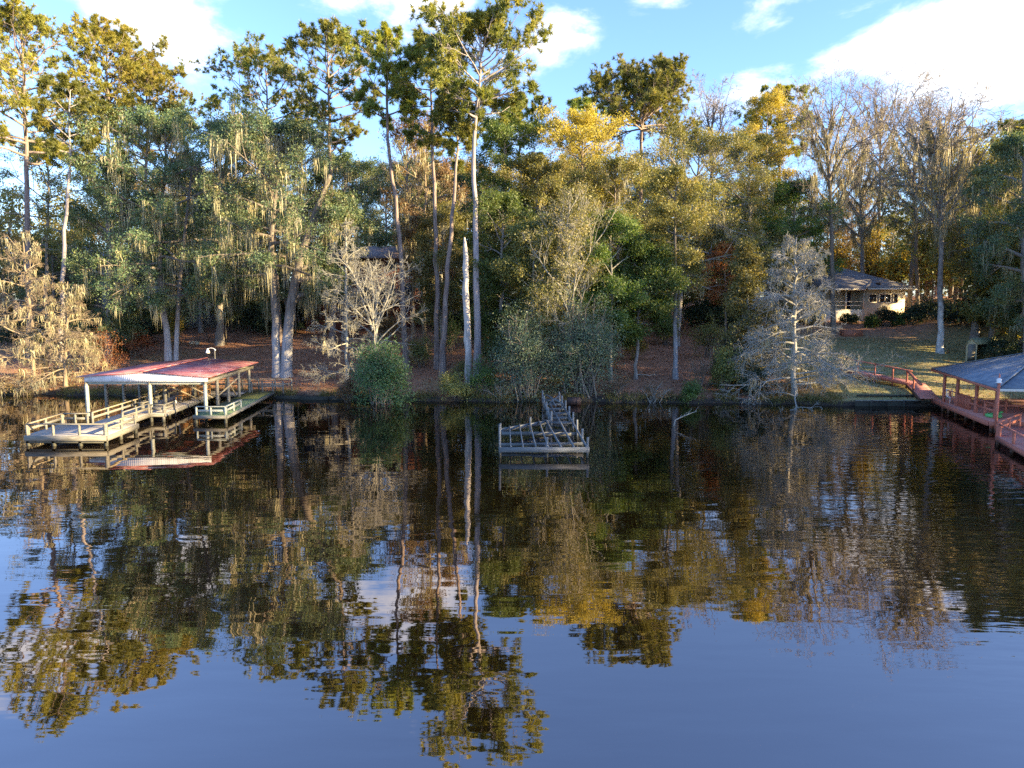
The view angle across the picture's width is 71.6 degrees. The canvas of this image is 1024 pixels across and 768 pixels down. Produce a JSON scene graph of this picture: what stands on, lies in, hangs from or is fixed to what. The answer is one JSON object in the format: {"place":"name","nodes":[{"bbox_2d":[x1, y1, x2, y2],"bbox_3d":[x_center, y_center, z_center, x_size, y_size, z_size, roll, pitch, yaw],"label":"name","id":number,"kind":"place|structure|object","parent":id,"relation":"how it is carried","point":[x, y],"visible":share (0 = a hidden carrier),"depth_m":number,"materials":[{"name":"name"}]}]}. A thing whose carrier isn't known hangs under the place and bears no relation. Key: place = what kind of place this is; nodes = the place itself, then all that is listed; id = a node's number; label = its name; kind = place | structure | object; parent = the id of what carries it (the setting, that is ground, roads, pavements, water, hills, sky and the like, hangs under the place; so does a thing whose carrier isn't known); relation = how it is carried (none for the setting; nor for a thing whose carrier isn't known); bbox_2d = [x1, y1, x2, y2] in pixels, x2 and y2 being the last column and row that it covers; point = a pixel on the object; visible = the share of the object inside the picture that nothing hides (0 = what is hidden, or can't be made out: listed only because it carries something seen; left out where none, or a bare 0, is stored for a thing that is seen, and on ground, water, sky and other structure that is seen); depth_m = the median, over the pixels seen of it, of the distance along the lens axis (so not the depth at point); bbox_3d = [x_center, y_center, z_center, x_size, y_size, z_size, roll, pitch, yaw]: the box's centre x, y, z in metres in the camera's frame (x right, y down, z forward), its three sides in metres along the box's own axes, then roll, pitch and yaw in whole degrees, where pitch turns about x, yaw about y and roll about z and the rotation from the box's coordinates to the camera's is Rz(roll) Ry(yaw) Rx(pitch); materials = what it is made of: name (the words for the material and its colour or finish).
{"place":"outdoors","nodes":[
{"label":"outdoors","id":0,"kind":"place"},
{"bbox_2d":[0,239,99,320],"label":"woodland oak","id":1,"kind":"object","parent":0,"point":[23,289],"visible":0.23,"depth_m":84.12,"materials":[{"name":"green plant"}]},
{"bbox_2d":[0,395,1023,767],"bbox_3d":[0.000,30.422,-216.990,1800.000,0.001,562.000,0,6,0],"label":"lake water","id":2,"kind":"structure","parent":0,"point":[284,583],"depth_m":17.73,"materials":[{"name":"blue liquid"}]},
{"bbox_2d":[24,413,138,445],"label":"swim platform","id":3,"kind":"structure","parent":2,"relation":"on","point":[80,434],"depth_m":36.61,"materials":[{"name":"grey wood"}]},
{"bbox_2d":[91,384,221,423],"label":"dock walkway","id":4,"kind":"structure","parent":2,"relation":"in","point":[142,410],"depth_m":44.27,"materials":[{"name":"grey wood"}]},
{"bbox_2d":[76,357,257,419],"bbox_3d":[-23.424,0.390,49.980,9.471,3.715,11.992,0,6,0],"label":"boathouse","id":5,"kind":"object","parent":2,"relation":"in","point":[194,372],"visible":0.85,"depth_m":46.56,"materials":[{"name":"red metal"}]},
{"bbox_2d":[193,381,283,422],"bbox_3d":[-18.507,1.346,49.242,2.946,1.972,12.716,-1,6,-6],"label":"finger dock","id":6,"kind":"object","parent":2,"relation":"on","point":[225,410],"visible":0.89,"depth_m":46.79,"materials":[{"name":"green wood"}]},
{"bbox_2d":[499,390,589,457],"bbox_3d":[1.477,1.976,42.901,4.287,2.283,19.716,0,6,0],"label":"broken dock","id":7,"kind":"object","parent":2,"relation":"in","point":[507,447],"visible":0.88,"depth_m":37.80,"materials":[{"name":"grey wood"}]},
{"bbox_2d":[715,232,909,411],"bbox_3d":[21.130,-3.805,52.087,11.458,14.705,10.849,-3,7,-27],"label":"bare cypress","id":8,"kind":"object","parent":2,"relation":"in","point":[793,369],"visible":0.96,"depth_m":51.82,"materials":[{"name":"grey plant"}]},
{"bbox_2d":[931,353,1023,430],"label":"lake pavilion","id":9,"kind":"structure","parent":2,"relation":"in","point":[1009,369],"depth_m":43.81,"materials":[{"name":"blue"}]},
{"bbox_2d":[995,413,1023,456],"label":"deck","id":10,"kind":"structure","parent":2,"relation":"on","point":[1009,436],"depth_m":36.14,"materials":[{"name":"red wood"}]},
{"bbox_2d":[0,296,1023,406],"bbox_3d":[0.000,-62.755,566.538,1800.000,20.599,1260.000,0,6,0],"label":"ground","id":11,"kind":"structure","parent":0,"point":[954,331],"depth_m":65.62,"materials":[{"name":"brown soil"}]},
{"bbox_2d":[0,228,56,320],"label":"woodland brown tree","id":12,"kind":"object","parent":11,"relation":"on","point":[3,278],"visible":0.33,"depth_m":87.79,"materials":[{"name":"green plant"}]},
{"bbox_2d":[0,230,97,390],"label":"bare cypress","id":13,"kind":"object","parent":11,"relation":"on","point":[39,281],"visible":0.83,"depth_m":56.98,"materials":[{"name":"beige plant"}]},
{"bbox_2d":[0,168,105,319],"bbox_3d":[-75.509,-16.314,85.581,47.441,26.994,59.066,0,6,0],"label":"tree","id":14,"kind":"object","parent":11,"relation":"on","point":[8,229],"visible":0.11,"depth_m":94.33,"materials":[{"name":"green plant"}]},
{"bbox_2d":[0,0,110,359],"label":"pine tree","id":15,"kind":"object","parent":11,"relation":"on","point":[22,22],"visible":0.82,"depth_m":67.18,"materials":[{"name":"green plant"}]},
{"bbox_2d":[0,134,118,320],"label":"leafy tree","id":16,"kind":"object","parent":11,"relation":"on","point":[47,182],"visible":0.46,"depth_m":80.63,"materials":[{"name":"green plant"}]},
{"bbox_2d":[0,281,118,397],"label":"bare cypress","id":17,"kind":"object","parent":11,"relation":"on","point":[37,383],"visible":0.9,"depth_m":57.39,"materials":[{"name":"beige plant"}]},
{"bbox_2d":[24,70,112,380],"bbox_3d":[-36.912,-12.821,59.898,5.926,25.562,7.367,-5,8,-40],"label":"pine tree","id":18,"kind":"object","parent":11,"relation":"on","point":[87,98],"visible":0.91,"depth_m":58.73,"materials":[{"name":"green plant"}]},
{"bbox_2d":[25,10,173,307],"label":"pine tree","id":19,"kind":"object","parent":11,"relation":"on","point":[115,40],"visible":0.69,"depth_m":73.31,"materials":[{"name":"green plant"}]},
{"bbox_2d":[86,317,129,371],"bbox_3d":[-36.331,-2.947,63.561,4.195,6.597,4.038,5,8,38],"label":"bank shrub","id":20,"kind":"object","parent":11,"relation":"on","point":[109,360],"visible":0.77,"depth_m":63.15,"materials":[{"name":"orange plant"}]},
{"bbox_2d":[54,143,180,359],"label":"live oak","id":21,"kind":"object","parent":11,"relation":"on","point":[111,323],"visible":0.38,"depth_m":66.25,"materials":[{"name":"green plant"}]},
{"bbox_2d":[68,304,171,343],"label":"evergreen bush","id":22,"kind":"object","parent":11,"relation":"on","point":[150,324],"visible":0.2,"depth_m":76.16,"materials":[{"name":"green plant"}]},
{"bbox_2d":[114,328,161,360],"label":"young bush","id":23,"kind":"object","parent":11,"relation":"on","point":[145,342],"visible":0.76,"depth_m":69.51,"materials":[{"name":"green plant"}]},
{"bbox_2d":[93,48,209,335],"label":"pine tree","id":24,"kind":"object","parent":11,"relation":"on","point":[158,69],"visible":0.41,"depth_m":77.94,"materials":[{"name":"green plant"}]},
{"bbox_2d":[58,93,265,360],"bbox_3d":[-31.702,-13.249,63.807,15.818,23.921,15.693,-4,7,-34],"label":"live oak","id":25,"kind":"object","parent":11,"relation":"on","point":[165,125],"visible":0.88,"depth_m":62.25,"materials":[{"name":"green plant"}]},
{"bbox_2d":[101,260,236,327],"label":"grey house","id":26,"kind":"structure","parent":11,"relation":"on","point":[210,321],"depth_m":87.61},
{"bbox_2d":[118,196,258,332],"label":"woodland oak","id":27,"kind":"object","parent":11,"relation":"on","point":[201,327],"visible":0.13,"depth_m":84.21,"materials":[{"name":"green plant"}]},
{"bbox_2d":[145,112,280,345],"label":"live oak","id":28,"kind":"object","parent":11,"relation":"on","point":[219,336],"visible":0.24,"depth_m":73.42,"materials":[{"name":"green plant"}]},
{"bbox_2d":[224,303,270,333],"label":"evergreen bush","id":29,"kind":"object","parent":11,"relation":"on","point":[247,318],"visible":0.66,"depth_m":82.85,"materials":[{"name":"green plant"}]},
{"bbox_2d":[176,29,319,342],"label":"pine tree","id":30,"kind":"object","parent":11,"relation":"on","point":[249,59],"visible":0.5,"depth_m":72.14,"materials":[{"name":"green plant"}]},
{"bbox_2d":[184,89,380,377],"bbox_3d":[-20.071,-12.332,60.165,15.373,24.179,15.439,2,6,18],"label":"live oak","id":31,"kind":"object","parent":11,"relation":"on","point":[336,210],"visible":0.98,"depth_m":58.66,"materials":[{"name":"green plant"}]},
{"bbox_2d":[225,199,347,309],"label":"woodland oak","id":32,"kind":"object","parent":11,"relation":"on","point":[285,289],"visible":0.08,"depth_m":84.80,"materials":[{"name":"green plant"}]},
{"bbox_2d":[259,15,383,355],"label":"pine tree","id":33,"kind":"object","parent":11,"relation":"on","point":[330,39],"visible":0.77,"depth_m":66.86,"materials":[{"name":"green plant"}]},
{"bbox_2d":[278,148,406,340],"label":"live oak","id":34,"kind":"object","parent":11,"relation":"on","point":[359,168],"visible":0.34,"depth_m":76.27,"materials":[{"name":"green plant"}]},
{"bbox_2d":[298,218,392,387],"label":"bare cypress","id":35,"kind":"object","parent":11,"relation":"on","point":[346,287],"visible":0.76,"depth_m":57.22,"materials":[{"name":"beige plant"}]},
{"bbox_2d":[290,246,428,336],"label":"brown house","id":36,"kind":"structure","parent":11,"relation":"on","point":[376,253],"depth_m":83.85,"materials":[{"name":"red"}]},
{"bbox_2d":[315,240,427,357],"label":"bare cypress","id":37,"kind":"object","parent":11,"relation":"on","point":[375,299],"visible":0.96,"depth_m":56.28,"materials":[{"name":"beige plant"}]},
{"bbox_2d":[344,335,417,406],"bbox_3d":[-9.483,-0.806,51.684,5.353,5.710,5.525,0,6,0],"label":"bank shrub","id":38,"kind":"object","parent":11,"relation":"on","point":[379,374],"visible":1,"depth_m":51.11,"materials":[{"name":"green plant"}]},
{"bbox_2d":[340,17,428,367],"bbox_3d":[-10.496,-16.317,62.735,9.028,30.149,6.675,-5,8,-36],"label":"pine tree","id":39,"kind":"object","parent":11,"relation":"on","point":[385,40],"visible":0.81,"depth_m":61.17,"materials":[{"name":"green plant"}]},
{"bbox_2d":[339,167,445,245],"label":"woodland oak","id":40,"kind":"object","parent":11,"relation":"on","point":[367,213],"visible":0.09,"depth_m":101.20,"materials":[{"name":"green plant"}]},
{"bbox_2d":[378,164,431,349],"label":"bare tree","id":41,"kind":"object","parent":11,"relation":"on","point":[407,247],"visible":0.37,"depth_m":70.15,"materials":[{"name":"brown plant"}]},
{"bbox_2d":[404,333,433,367],"bbox_3d":[-8.480,-2.922,64.382,3.066,3.461,3.472,6,8,43],"label":"young bush","id":42,"kind":"object","parent":11,"relation":"on","point":[417,352],"visible":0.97,"depth_m":64.18,"materials":[{"name":"green plant"}]},
{"bbox_2d":[375,109,471,353],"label":"leafy tree","id":43,"kind":"object","parent":11,"relation":"on","point":[445,171],"visible":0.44,"depth_m":67.22,"materials":[{"name":"green plant"}]},
{"bbox_2d":[0,382,849,404],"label":"shore grass","id":44,"kind":"structure","parent":11,"relation":"on","point":[119,390],"depth_m":53.52,"materials":[{"name":"green plant"}]},
{"bbox_2d":[383,30,468,369],"bbox_3d":[-7.122,-15.631,61.281,7.292,29.187,7.470,0,6,0],"label":"pine tree","id":45,"kind":"object","parent":11,"relation":"on","point":[405,88],"visible":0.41,"depth_m":60.70,"materials":[{"name":"green plant"}]},
{"bbox_2d":[408,198,472,340],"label":"leafy tree","id":46,"kind":"object","parent":11,"relation":"on","point":[422,237],"visible":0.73,"depth_m":64.07,"materials":[{"name":"green plant"}]},
{"bbox_2d":[422,86,486,377],"bbox_3d":[-4.438,-12.467,58.833,4.784,24.286,5.604,-4,7,-34],"label":"pine tree","id":47,"kind":"object","parent":11,"relation":"on","point":[463,133],"visible":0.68,"depth_m":58.52,"materials":[{"name":"green plant"}]},
{"bbox_2d":[435,368,475,401],"bbox_3d":[-4.355,0.158,53.631,3.424,2.730,3.679,4,7,34],"label":"bank shrub","id":48,"kind":"object","parent":11,"relation":"on","point":[450,385],"visible":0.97,"depth_m":53.46,"materials":[{"name":"green plant"}]},
{"bbox_2d":[400,157,511,304],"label":"woodland oak","id":49,"kind":"object","parent":11,"relation":"on","point":[460,178],"visible":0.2,"depth_m":81.92,"materials":[{"name":"green plant"}]},
{"bbox_2d":[460,237,473,388],"bbox_3d":[-3.550,-5.445,56.020,1.298,12.034,0.818,4,7,30],"label":"dead snag","id":50,"kind":"object","parent":11,"relation":"on","point":[467,328],"visible":0.89,"depth_m":55.82,"materials":[{"name":"grey wood"}]},
{"bbox_2d":[408,0,553,383],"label":"pine tree","id":51,"kind":"object","parent":11,"relation":"on","point":[489,24],"visible":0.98,"depth_m":54.62,"materials":[{"name":"green plant"}]},
{"bbox_2d":[461,354,507,401],"bbox_3d":[-2.373,-0.452,54.503,3.423,3.849,3.377,6,8,43],"label":"bank shrub","id":52,"kind":"object","parent":11,"relation":"on","point":[481,376],"visible":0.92,"depth_m":53.99,"materials":[{"name":"green plant"}]},
{"bbox_2d":[452,185,549,371],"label":"leafy tree","id":53,"kind":"object","parent":11,"relation":"on","point":[492,204],"visible":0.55,"depth_m":59.18,"materials":[{"name":"green plant"}]},
{"bbox_2d":[459,106,551,336],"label":"leafy tree","id":54,"kind":"object","parent":11,"relation":"on","point":[501,135],"visible":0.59,"depth_m":71.34,"materials":[{"name":"green plant"}]},
{"bbox_2d":[477,91,557,288],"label":"pine tree","id":55,"kind":"object","parent":11,"relation":"on","point":[539,99],"visible":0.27,"depth_m":79.90,"materials":[{"name":"green plant"}]},
{"bbox_2d":[482,298,567,403],"bbox_3d":[1.141,-2.262,53.664,6.570,8.791,6.138,-3,7,-24],"label":"bank shrub","id":56,"kind":"object","parent":11,"relation":"on","point":[523,371],"visible":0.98,"depth_m":52.96,"materials":[{"name":"green plant"}]},
{"bbox_2d":[488,213,578,356],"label":"leafy tree","id":57,"kind":"object","parent":11,"relation":"on","point":[499,270],"visible":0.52,"depth_m":56.28,"materials":[{"name":"green plant"}]},
{"bbox_2d":[484,150,588,322],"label":"leafy tree","id":58,"kind":"object","parent":11,"relation":"on","point":[541,169],"visible":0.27,"depth_m":67.26,"materials":[{"name":"green plant"}]},
{"bbox_2d":[503,96,634,343],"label":"leafy tree","id":59,"kind":"object","parent":11,"relation":"on","point":[585,123],"visible":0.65,"depth_m":68.22,"materials":[{"name":"yellow plant"}]},
{"bbox_2d":[503,173,641,388],"bbox_3d":[4.685,-7.661,54.881,10.923,16.430,10.872,0,6,0],"label":"bare cypress","id":60,"kind":"object","parent":11,"relation":"on","point":[571,243],"visible":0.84,"depth_m":53.84,"materials":[{"name":"beige plant"}]},
{"bbox_2d":[556,96,607,312],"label":"pine tree","id":61,"kind":"object","parent":11,"relation":"on","point":[580,102],"visible":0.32,"depth_m":88.17,"materials":[{"name":"green plant"}]},
{"bbox_2d":[540,273,628,402],"bbox_3d":[5.550,-3.118,53.926,7.333,11.064,5.976,0,6,0],"label":"bank shrub","id":62,"kind":"object","parent":11,"relation":"on","point":[585,357],"visible":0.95,"depth_m":53.37,"materials":[{"name":"green plant"}]},
{"bbox_2d":[564,150,666,356],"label":"leafy tree","id":63,"kind":"object","parent":11,"relation":"on","point":[619,165],"visible":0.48,"depth_m":65.16,"materials":[{"name":"green plant"}]},
{"bbox_2d":[571,207,663,380],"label":"leafy tree","id":64,"kind":"object","parent":11,"relation":"on","point":[614,285],"visible":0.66,"depth_m":55.87,"materials":[{"name":"green plant"}]},
{"bbox_2d":[573,49,702,322],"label":"pine tree","id":65,"kind":"object","parent":11,"relation":"on","point":[659,85],"visible":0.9,"depth_m":73.16,"materials":[{"name":"green plant"}]},
{"bbox_2d":[597,228,698,378],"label":"leafy tree","id":66,"kind":"object","parent":11,"relation":"on","point":[661,307],"visible":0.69,"depth_m":57.22,"materials":[{"name":"green plant"}]},
{"bbox_2d":[636,160,714,379],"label":"leafy tree","id":67,"kind":"object","parent":11,"relation":"on","point":[687,255],"visible":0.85,"depth_m":56.76,"materials":[{"name":"green plant"}]},
{"bbox_2d":[613,117,786,346],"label":"live oak","id":68,"kind":"object","parent":11,"relation":"on","point":[714,145],"visible":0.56,"depth_m":68.04,"materials":[{"name":"green plant"}]},
{"bbox_2d":[683,308,726,358],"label":"young bush","id":69,"kind":"object","parent":11,"relation":"on","point":[709,332],"visible":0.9,"depth_m":65.45,"materials":[{"name":"green plant"}]},
{"bbox_2d":[678,68,743,235],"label":"bare tree","id":70,"kind":"object","parent":11,"relation":"on","point":[720,110],"visible":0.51,"depth_m":88.29,"materials":[{"name":"grey plant"}]},
{"bbox_2d":[665,217,758,321],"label":"woodland oak","id":71,"kind":"object","parent":11,"relation":"on","point":[686,302],"visible":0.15,"depth_m":84.30,"materials":[{"name":"green plant"}]},
{"bbox_2d":[688,240,738,341],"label":"leafy tree","id":72,"kind":"object","parent":11,"relation":"on","point":[717,252],"visible":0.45,"depth_m":72.69,"materials":[{"name":"green plant"}]},
{"bbox_2d":[682,291,746,327],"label":"evergreen bush","id":73,"kind":"object","parent":11,"relation":"on","point":[696,314],"visible":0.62,"depth_m":80.23,"materials":[{"name":"green plant"}]},
{"bbox_2d":[709,341,745,392],"bbox_3d":[16.418,-1.099,54.098,2.848,4.544,3.259,0,6,0],"label":"bank shrub","id":74,"kind":"object","parent":11,"relation":"on","point":[721,371],"visible":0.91,"depth_m":53.79,"materials":[{"name":"green plant"}]},
{"bbox_2d":[676,128,802,307],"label":"live oak","id":75,"kind":"object","parent":11,"relation":"on","point":[765,138],"visible":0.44,"depth_m":75.13,"materials":[{"name":"green plant"}]},
{"bbox_2d":[708,236,792,387],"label":"leafy tree","id":76,"kind":"object","parent":11,"relation":"on","point":[746,275],"visible":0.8,"depth_m":55.72,"materials":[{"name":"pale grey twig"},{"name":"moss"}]},
{"bbox_2d":[727,86,805,321],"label":"leafy tree","id":77,"kind":"object","parent":11,"relation":"on","point":[773,98],"visible":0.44,"depth_m":80.44,"materials":[{"name":"yellow plant"}]},
{"bbox_2d":[733,82,820,305],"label":"pine tree","id":78,"kind":"object","parent":11,"relation":"on","point":[763,89],"visible":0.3,"depth_m":84.06,"materials":[{"name":"green plant"}]},
{"bbox_2d":[752,174,848,328],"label":"leafy tree","id":79,"kind":"object","parent":11,"relation":"on","point":[815,227],"visible":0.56,"depth_m":77.17,"materials":[{"name":"green plant"}]},
{"bbox_2d":[762,202,864,313],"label":"woodland oak","id":80,"kind":"object","parent":11,"relation":"on","point":[801,215],"visible":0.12,"depth_m":87.51,"materials":[{"name":"green plant"}]},
{"bbox_2d":[769,57,901,333],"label":"bare tree","id":81,"kind":"object","parent":11,"relation":"on","point":[818,155],"visible":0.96,"depth_m":74.39,"materials":[{"name":"grey plant"}]},
{"bbox_2d":[818,228,857,270],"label":"underwood bush","id":82,"kind":"object","parent":11,"relation":"on","point":[839,251],"visible":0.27,"depth_m":98.02,"materials":[{"name":"green plant"}]},
{"bbox_2d":[783,266,917,320],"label":"beige house","id":83,"kind":"structure","parent":11,"relation":"on","point":[861,295],"depth_m":86.69,"materials":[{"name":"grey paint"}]},
{"bbox_2d":[805,109,921,273],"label":"bare tree","id":84,"kind":"object","parent":11,"relation":"on","point":[864,234],"visible":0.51,"depth_m":93.37,"materials":[{"name":"plant"}]},
{"bbox_2d":[711,336,1023,400],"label":"lawn grass","id":85,"kind":"structure","parent":11,"relation":"on","point":[910,343],"depth_m":62.83,"materials":[{"name":"green plant"}]},
{"bbox_2d":[852,217,897,278],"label":"underwood bush","id":86,"kind":"object","parent":11,"relation":"on","point":[871,251],"visible":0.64,"depth_m":98.19,"materials":[{"name":"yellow plant"}]},
{"bbox_2d":[820,53,952,276],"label":"bare tree","id":87,"kind":"object","parent":11,"relation":"on","point":[874,104],"visible":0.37,"depth_m":97.39,"materials":[{"name":"grey plant"}]},
{"bbox_2d":[841,358,939,400],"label":"garden ramp","id":88,"kind":"structure","parent":11,"relation":"on","point":[917,388],"depth_m":53.39,"materials":[{"name":"red wood"}]},
{"bbox_2d":[881,243,914,298],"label":"underwood bush","id":89,"kind":"object","parent":11,"relation":"on","point":[897,278],"visible":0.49,"depth_m":98.27,"materials":[{"name":"green plant"}]},
{"bbox_2d":[858,71,963,305],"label":"bare tree","id":90,"kind":"object","parent":11,"relation":"on","point":[895,202],"visible":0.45,"depth_m":86.25,"materials":[{"name":"grey plant"}]},
{"bbox_2d":[897,294,959,322],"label":"evergreen bush","id":91,"kind":"object","parent":11,"relation":"on","point":[929,304],"visible":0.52,"depth_m":79.01,"materials":[{"name":"green plant"}]},
{"bbox_2d":[859,65,1023,353],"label":"bare tree","id":92,"kind":"object","parent":11,"relation":"on","point":[939,147],"visible":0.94,"depth_m":63.62,"materials":[{"name":"white plant"}]},
{"bbox_2d":[869,116,1023,307],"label":"side woodland","id":93,"kind":"object","parent":11,"relation":"on","point":[928,270],"visible":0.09,"depth_m":87.78,"materials":[{"name":"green plant"}]},
{"bbox_2d":[921,145,1021,339],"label":"live oak","id":94,"kind":"object","parent":11,"relation":"on","point":[975,326],"visible":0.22,"depth_m":68.48,"materials":[{"name":"green plant"}]},
{"bbox_2d":[965,337,997,360],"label":"garden swing","id":95,"kind":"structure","parent":11,"relation":"on","point":[974,350],"depth_m":62.95,"materials":[{"name":"grey wood"}]},
{"bbox_2d":[944,209,1022,348],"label":"side woodland","id":96,"kind":"object","parent":11,"relation":"on","point":[994,329],"visible":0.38,"depth_m":66.84,"materials":[{"name":"green plant"}]},
{"bbox_2d":[951,128,1023,353],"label":"live oak","id":97,"kind":"object","parent":11,"relation":"on","point":[1010,148],"visible":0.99,"depth_m":59.15,"materials":[{"name":"green plant"}]},
{"bbox_2d":[981,334,1022,356],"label":"garden bush","id":98,"kind":"object","parent":11,"relation":"on","point":[1002,348],"visible":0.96,"depth_m":62.51,"materials":[{"name":"green plant"}]},
{"bbox_2d":[0,0,1023,299],"label":"sky","id":99,"kind":"structure","parent":0,"point":[759,42],"materials":[{"name":"blue"}]},
{"bbox_2d":[754,227,827,312],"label":"woodland oak","id":100,"kind":"object","parent":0,"point":[816,244],"visible":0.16,"depth_m":83.68,"materials":[{"name":"green plant"}]},
{"bbox_2d":[904,212,963,301],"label":"woodland oak","id":101,"kind":"object","parent":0,"point":[953,284],"visible":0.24,"depth_m":89.91,"materials":[{"name":"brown plant"}]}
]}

